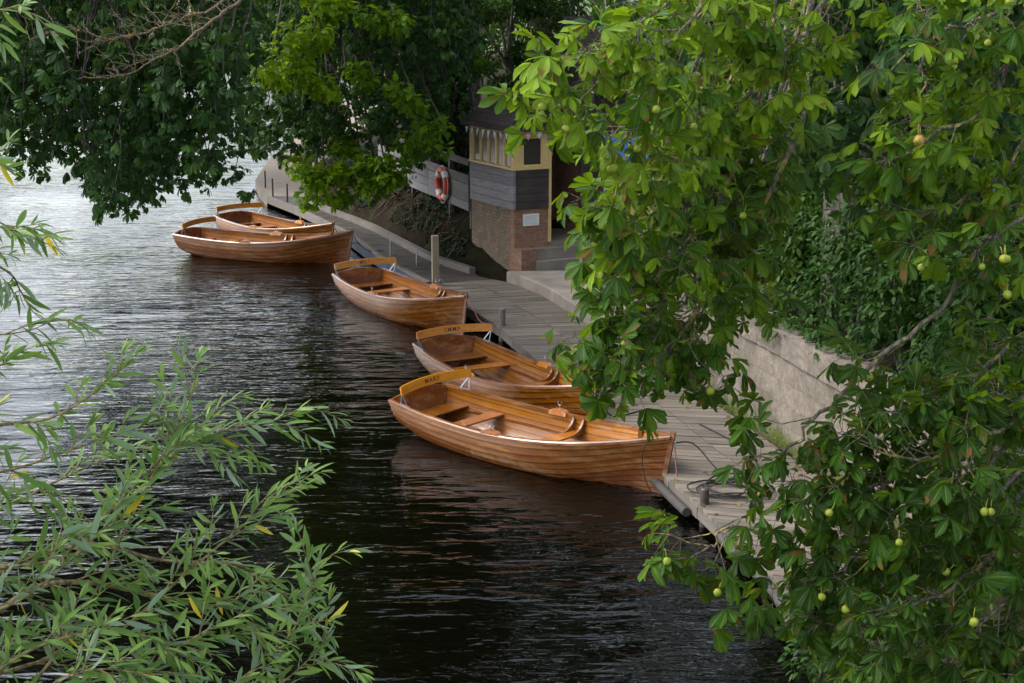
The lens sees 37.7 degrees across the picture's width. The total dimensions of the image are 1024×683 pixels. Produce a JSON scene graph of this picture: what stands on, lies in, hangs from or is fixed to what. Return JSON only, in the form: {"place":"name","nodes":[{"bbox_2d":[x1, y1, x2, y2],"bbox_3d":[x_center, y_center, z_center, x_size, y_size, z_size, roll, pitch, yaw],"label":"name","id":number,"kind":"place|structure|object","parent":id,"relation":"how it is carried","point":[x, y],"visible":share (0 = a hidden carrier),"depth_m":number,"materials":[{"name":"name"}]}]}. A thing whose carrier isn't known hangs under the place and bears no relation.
{"place":"outdoors","nodes":[
{"label":"outdoors","id":0,"kind":"place"},
{"bbox_2d":[255,74,385,205],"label":"river path","id":1,"kind":"structure","parent":0,"point":[281,179],"depth_m":50.64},
{"bbox_2d":[264,170,265,187],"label":"edge stake","id":2,"kind":"object","parent":1,"relation":"on","point":[265,178],"visible":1,"depth_m":48.65,"materials":[{"name":"wood"}]},
{"bbox_2d":[6,0,637,71],"bbox_3d":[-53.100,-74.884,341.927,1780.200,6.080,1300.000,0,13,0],"label":"ground","id":3,"kind":"structure","parent":0,"point":[580,4],"depth_m":190.54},
{"bbox_2d":[0,0,374,682],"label":"willow tree","id":4,"kind":"object","parent":3,"relation":"on","point":[136,670],"visible":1,"depth_m":4.31,"materials":[{"name":"green plant"}]},
{"bbox_2d":[0,72,818,682],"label":"river water","id":5,"kind":"structure","parent":0,"point":[468,570],"depth_m":19.84,"materials":[{"name":"black liquid"}]},
{"bbox_2d":[172,216,353,263],"bbox_3d":[-6.086,-2.417,37.529,4.877,1.104,1.556,5,14,22],"label":"rowing boat","id":6,"kind":"object","parent":5,"relation":"on","point":[276,246],"visible":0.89,"depth_m":37.04,"materials":[{"name":"wood"}]},
{"bbox_2d":[213,202,334,233],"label":"rowing boat","id":7,"kind":"object","parent":5,"relation":"on","point":[251,221],"visible":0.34,"depth_m":40.69,"materials":[{"name":"wood"}]},
{"bbox_2d":[332,257,468,334],"bbox_3d":[-2.108,-0.859,30.846,1.556,1.104,4.877,-8,15,-30],"label":"rowing boat","id":8,"kind":"object","parent":5,"relation":"on","point":[390,294],"visible":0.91,"depth_m":31.07,"materials":[{"name":"wood"}]},
{"bbox_2d":[467,300,492,325],"bbox_3d":[-0.630,-0.540,28.627,0.591,0.438,0.088,8,15,30],"label":"mooring line","id":9,"kind":"object","parent":8,"relation":"attached to","point":[475,312],"visible":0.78,"depth_m":28.63,"materials":[{"name":"grey fabric"}]},
{"bbox_2d":[412,323,594,416],"bbox_3d":[0.016,0.658,24.332,1.556,1.104,4.877,-7,15,-29],"label":"rowing boat","id":10,"kind":"object","parent":5,"relation":"on","point":[526,379],"visible":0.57,"depth_m":25.50,"materials":[{"name":"wood"}]},
{"bbox_2d":[595,393,642,416],"bbox_3d":[1.627,0.901,22.470,0.952,0.444,0.095,-8,15,-31],"label":"mooring line","id":11,"kind":"object","parent":10,"relation":"attached to","point":[625,414],"visible":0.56,"depth_m":22.58,"materials":[{"name":"black fabric"}]},
{"bbox_2d":[388,369,675,493],"bbox_3d":[0.358,1.352,21.354,4.877,1.104,1.556,12,18,41],"label":"rowing boat","id":12,"kind":"object","parent":5,"relation":"on","point":[526,437],"visible":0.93,"depth_m":21.35,"materials":[{"name":"wood"}]},
{"bbox_2d":[642,435,664,495],"bbox_3d":[1.892,1.660,19.798,0.364,0.855,0.098,-3,13,-12],"label":"mooring line","id":13,"kind":"object","parent":12,"relation":"attached to","point":[643,469],"visible":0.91,"depth_m":19.80,"materials":[{"name":"black fabric"}]},
{"bbox_2d":[674,445,698,495],"bbox_3d":[2.254,1.794,19.338,0.041,0.713,0.885,-4,14,-15],"label":"mooring line","id":14,"kind":"object","parent":12,"relation":"attached to","point":[676,461],"visible":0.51,"depth_m":19.68,"materials":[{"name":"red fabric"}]},
{"bbox_2d":[699,487,708,527],"bbox_3d":[2.394,2.507,18.779,0.120,1.415,0.120,0,13,0],"label":"short post","id":15,"kind":"object","parent":5,"relation":"in","point":[704,495],"visible":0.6,"depth_m":18.61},
{"bbox_2d":[603,135,653,222],"bbox_3d":[2.648,-3.293,33.919,1.200,2.720,0.360,-1,13,-4],"label":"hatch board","id":16,"kind":"object","parent":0,"point":[624,154],"depth_m":33.72,"materials":[{"name":"blue paint"}]},
{"bbox_2d":[308,50,1023,682],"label":"bank terrain","id":17,"kind":"structure","parent":0,"point":[482,262],"depth_m":36.03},
{"bbox_2d":[40,0,379,158],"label":"broadleaf tree","id":18,"kind":"object","parent":17,"relation":"on","point":[335,64],"visible":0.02,"depth_m":51.30,"materials":[{"name":"green plant"}]},
{"bbox_2d":[0,0,494,226],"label":"horse chestnut tree","id":19,"kind":"object","parent":17,"relation":"on","point":[60,89],"visible":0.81,"depth_m":24.91,"materials":[{"name":"green plant"}]},
{"bbox_2d":[247,0,491,213],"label":"sycamore tree","id":20,"kind":"object","parent":17,"relation":"on","point":[316,39],"visible":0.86,"depth_m":32.14,"materials":[{"name":"green plant"}]},
{"bbox_2d":[261,191,488,283],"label":"timber walkway","id":21,"kind":"structure","parent":17,"relation":"on","point":[366,236],"depth_m":37.44,"materials":[{"name":"grey wood"}]},
{"bbox_2d":[286,183,287,202],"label":"edge stake","id":22,"kind":"object","parent":21,"relation":"on","point":[287,192],"visible":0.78,"depth_m":45.34,"materials":[{"name":"wood"}]},
{"bbox_2d":[328,149,469,261],"bbox_3d":[-2.660,-4.032,40.702,2.432,1.947,12.739,-5,14,-22],"label":"bank ivy","id":23,"kind":"object","parent":17,"relation":"on","point":[435,204],"visible":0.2,"depth_m":37.95,"materials":[{"name":"green plant"}]},
{"bbox_2d":[333,185,469,257],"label":"bank roots","id":24,"kind":"object","parent":17,"relation":"attached to","point":[435,227],"visible":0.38,"depth_m":38.59,"materials":[{"name":"brown plant"}]},
{"bbox_2d":[378,138,471,228],"bbox_3d":[-2.372,-4.402,39.383,0.155,1.700,8.419,-5,14,-19],"label":"timber fence","id":25,"kind":"object","parent":17,"relation":"on","point":[424,182],"visible":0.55,"depth_m":37.02,"materials":[{"name":"grey wood"}]},
{"bbox_2d":[435,165,449,202],"bbox_3d":[-1.727,-3.895,37.164,0.168,0.949,0.948,-5,14,-19],"label":"lifebuoy","id":26,"kind":"object","parent":25,"relation":"hanging from","point":[440,175],"visible":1,"depth_m":36.99,"materials":[{"name":"white paint"}]},
{"bbox_2d":[369,0,488,86],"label":"broadleaf tree","id":27,"kind":"object","parent":17,"relation":"on","point":[400,52],"visible":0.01,"depth_m":50.32,"materials":[{"name":"green plant"}]},
{"bbox_2d":[462,0,481,112],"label":"broadleaf tree","id":28,"kind":"object","parent":17,"relation":"on","point":[475,95],"visible":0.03,"depth_m":48.03,"materials":[{"name":"green plant"}]},
{"bbox_2d":[481,0,520,74],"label":"broadleaf tree","id":29,"kind":"object","parent":17,"relation":"on","point":[493,32],"visible":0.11,"depth_m":88.11,"materials":[{"name":"green plant"}]},
{"bbox_2d":[463,0,549,96],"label":"broadleaf tree","id":30,"kind":"object","parent":17,"relation":"on","point":[511,58],"visible":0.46,"depth_m":42.73,"materials":[{"name":"green plant"}]},
{"bbox_2d":[482,1,533,52],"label":"broadleaf tree","id":31,"kind":"object","parent":17,"relation":"on","point":[520,38],"visible":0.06,"depth_m":107.97,"materials":[{"name":"green plant"}]},
{"bbox_2d":[460,86,616,270],"bbox_3d":[0.644,-3.822,34.736,2.735,4.720,2.770,-7,15,-27],"label":"ticket kiosk","id":32,"kind":"object","parent":17,"relation":"on","point":[534,176],"visible":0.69,"depth_m":33.95,"materials":[{"name":"grey wood"}]},
{"bbox_2d":[472,129,479,160],"bbox_3d":[-0.803,-4.579,34.821,0.075,0.721,0.397,-7,15,-27],"label":"window","id":33,"kind":"structure","parent":32,"relation":"in","point":[475,137],"depth_m":34.87,"materials":[{"name":"glass"}]},
{"bbox_2d":[480,129,487,161],"bbox_3d":[-0.617,-4.499,34.478,0.075,0.721,0.397,-7,15,-27],"label":"window","id":34,"kind":"structure","parent":32,"relation":"in","point":[483,140],"depth_m":34.52,"materials":[{"name":"glass"}]},
{"bbox_2d":[488,131,495,163],"bbox_3d":[-0.434,-4.418,34.131,0.075,0.721,0.397,-7,15,-27],"label":"window","id":35,"kind":"structure","parent":32,"relation":"in","point":[491,140],"depth_m":34.16,"materials":[{"name":"glass"}]},
{"bbox_2d":[496,133,503,165],"bbox_3d":[-0.249,-4.338,33.786,0.075,0.721,0.397,-7,15,-27],"label":"window","id":36,"kind":"structure","parent":32,"relation":"in","point":[499,140],"depth_m":33.82,"materials":[{"name":"grey glass"}]},
{"bbox_2d":[463,124,543,139],"bbox_3d":[-0.156,-4.745,34.099,1.015,0.245,2.382,-7,15,-27],"label":"bunting","id":37,"kind":"object","parent":32,"relation":"hanging from","point":[506,134],"visible":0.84,"depth_m":33.52,"materials":[{"name":"white fabric"}]},
{"bbox_2d":[504,134,510,166],"bbox_3d":[-0.065,-4.257,33.441,0.075,0.721,0.397,-7,15,-27],"label":"window","id":38,"kind":"structure","parent":32,"relation":"in","point":[507,159],"depth_m":33.53,"materials":[{"name":"glass"}]},
{"bbox_2d":[523,213,538,225],"bbox_3d":[0.429,-2.738,33.741,0.410,0.270,0.019,-7,15,-27],"label":"notice plate","id":39,"kind":"object","parent":32,"relation":"attached to","point":[530,219],"visible":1,"depth_m":33.73,"materials":[{"name":"white paint"}]},
{"bbox_2d":[522,136,548,167],"bbox_3d":[0.504,-4.240,33.456,0.686,0.681,0.075,-7,15,-27],"label":"window","id":40,"kind":"structure","parent":32,"relation":"in","point":[534,154],"depth_m":33.46,"materials":[{"name":"beige paint"}]},
{"bbox_2d":[510,0,589,76],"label":"broadleaf tree","id":41,"kind":"object","parent":17,"relation":"on","point":[524,11],"visible":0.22,"depth_m":40.06,"materials":[{"name":"green plant"}]},
{"bbox_2d":[506,0,593,64],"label":"broadleaf tree","id":42,"kind":"object","parent":17,"relation":"on","point":[588,5],"depth_m":73.02,"materials":[{"name":"green plant"}]},
{"bbox_2d":[517,0,594,56],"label":"broadleaf tree","id":43,"kind":"object","parent":17,"relation":"on","point":[559,10],"visible":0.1,"depth_m":45.98,"materials":[{"name":"green plant"}]},
{"bbox_2d":[507,270,648,344],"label":"concrete kerb","id":44,"kind":"structure","parent":17,"relation":"on","point":[554,287],"depth_m":31.47,"materials":[{"name":"grey concrete"}]},
{"bbox_2d":[546,16,774,134],"bbox_3d":[4.108,-5.590,39.195,5.700,5.700,4.860,-2,13,-10],"label":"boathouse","id":45,"kind":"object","parent":17,"relation":"on","point":[596,99],"visible":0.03,"depth_m":37.37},
{"bbox_2d":[329,141,1019,637],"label":"undergrowth","id":46,"kind":"object","parent":17,"relation":"on","point":[903,515],"depth_m":22.00,"materials":[{"name":"green plant"}]},
{"bbox_2d":[713,195,769,274],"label":"leafy shrub","id":47,"kind":"object","parent":17,"relation":"on","point":[759,251],"visible":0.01,"depth_m":24.71,"materials":[{"name":"green plant"}]},
{"bbox_2d":[477,0,1023,682],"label":"horse chestnut tree","id":48,"kind":"object","parent":17,"relation":"on","point":[741,102],"visible":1,"depth_m":7.52,"materials":[{"name":"green plant"}]},
{"bbox_2d":[753,176,823,314],"bbox_3d":[4.382,-1.398,22.123,1.762,2.377,1.776,0,13,0],"label":"leafy shrub","id":49,"kind":"object","parent":17,"relation":"on","point":[796,257],"visible":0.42,"depth_m":21.80,"materials":[{"name":"green plant"}]},
{"bbox_2d":[781,114,823,246],"bbox_3d":[5.364,-2.817,26.496,2.886,2.994,2.523,0,13,0],"label":"leafy shrub","id":50,"kind":"object","parent":17,"relation":"on","point":[804,163],"visible":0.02,"depth_m":26.18,"materials":[{"name":"green plant"}]},
{"bbox_2d":[667,274,1023,535],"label":"stone wall","id":51,"kind":"structure","parent":17,"relation":"on","point":[784,371],"depth_m":20.84,"materials":[{"name":"beige stone"}]},
{"bbox_2d":[690,379,905,533],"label":"wall foot weeds","id":52,"kind":"object","parent":51,"relation":"attached to","point":[773,435],"depth_m":21.31,"materials":[{"name":"green plant"}]},
{"bbox_2d":[753,308,1019,446],"bbox_3d":[4.477,0.399,18.642,0.553,0.449,6.840,-3,14,-14],"label":"creeper","id":53,"kind":"object","parent":51,"relation":"on","point":[793,320],"visible":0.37,"depth_m":20.31,"materials":[{"name":"green plant"}]},
{"bbox_2d":[900,335,1023,471],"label":"bramble","id":54,"kind":"object","parent":51,"relation":"on","point":[935,349],"visible":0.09,"depth_m":15.90,"materials":[{"name":"green plant"}]},
{"bbox_2d":[780,189,918,345],"bbox_3d":[4.616,-0.938,20.339,1.924,2.434,1.894,0,13,0],"label":"leafy shrub","id":55,"kind":"object","parent":17,"relation":"on","point":[849,263],"visible":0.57,"depth_m":20.19,"materials":[{"name":"green plant"}]},
{"bbox_2d":[778,621,926,682],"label":"bramble","id":56,"kind":"object","parent":17,"relation":"on","point":[820,674],"visible":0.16,"depth_m":13.68,"materials":[{"name":"green plant"}]},
{"bbox_2d":[837,575,899,622],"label":"bramble","id":57,"kind":"object","parent":17,"relation":"on","point":[894,598],"visible":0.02,"depth_m":14.71,"materials":[{"name":"green plant"}]},
{"bbox_2d":[839,229,981,376],"bbox_3d":[4.955,-0.554,18.652,1.788,2.408,1.987,0,13,0],"label":"leafy shrub","id":58,"kind":"object","parent":17,"relation":"on","point":[906,310],"visible":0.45,"depth_m":18.56,"materials":[{"name":"green plant"}]},
{"bbox_2d":[857,132,1012,318],"bbox_3d":[5.901,-1.857,20.899,2.572,3.367,2.326,0,13,0],"label":"leafy shrub","id":59,"kind":"object","parent":17,"relation":"on","point":[980,165],"visible":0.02,"depth_m":20.41,"materials":[{"name":"green plant"}]},
{"bbox_2d":[875,570,1001,654],"bbox_3d":[3.972,2.664,14.045,1.335,1.217,1.309,-4,14,-18],"label":"bramble","id":60,"kind":"object","parent":17,"relation":"on","point":[932,604],"visible":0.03,"depth_m":13.95,"materials":[{"name":"green plant"}]},
{"bbox_2d":[907,210,1023,397],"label":"leafy shrub","id":61,"kind":"object","parent":17,"relation":"on","point":[1008,314],"visible":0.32,"depth_m":16.69,"materials":[{"name":"green plant"}]},
{"bbox_2d":[963,430,1023,590],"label":"bramble","id":62,"kind":"object","parent":17,"relation":"on","point":[1005,478],"visible":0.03,"depth_m":13.29,"materials":[{"name":"green plant"}]},
{"bbox_2d":[978,80,1023,255],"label":"leafy shrub","id":63,"kind":"object","parent":17,"relation":"on","point":[1012,201],"visible":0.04,"depth_m":19.14,"materials":[{"name":"green plant"}]},
{"bbox_2d":[1010,86,1021,244],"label":"leafy shrub","id":64,"kind":"object","parent":17,"relation":"on","point":[1012,145],"depth_m":22.01,"materials":[{"name":"green plant"}]},
{"label":"river bed","id":65,"kind":"structure","parent":0,"visible":0},
{"bbox_2d":[439,279,888,625],"bbox_3d":[1.605,1.656,24.606,2.345,2.007,18.649,-3,14,-14],"label":"landing stage","id":66,"kind":"object","parent":65,"relation":"on","point":[524,334],"visible":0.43,"depth_m":22.02,"materials":[{"name":"grey wood"}]},
{"bbox_2d":[431,235,443,284],"bbox_3d":[-1.611,-1.701,32.441,0.234,1.190,0.205,-3,13,-12],"label":"mooring post","id":67,"kind":"object","parent":66,"relation":"on","point":[435,254],"visible":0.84,"depth_m":32.38,"materials":[{"name":"wood"}]},
{"bbox_2d":[499,308,504,341],"bbox_3d":[-0.189,-0.316,28.625,0.127,0.646,0.124,0,13,0],"label":"short post","id":68,"kind":"object","parent":66,"relation":"on","point":[501,317],"visible":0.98,"depth_m":28.55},
{"bbox_2d":[321,212,846,552],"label":"fallen leaves","id":69,"kind":"object","parent":66,"relation":"on","point":[676,479],"visible":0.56,"depth_m":22.23,"materials":[{"name":"brown plant"}]},
{"bbox_2d":[674,423,773,498],"bbox_3d":[2.722,1.405,20.284,1.193,0.452,3.537,0,13,0],"label":"coiled rope","id":70,"kind":"object","parent":66,"relation":"on","point":[726,495],"visible":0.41,"depth_m":19.16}
]}

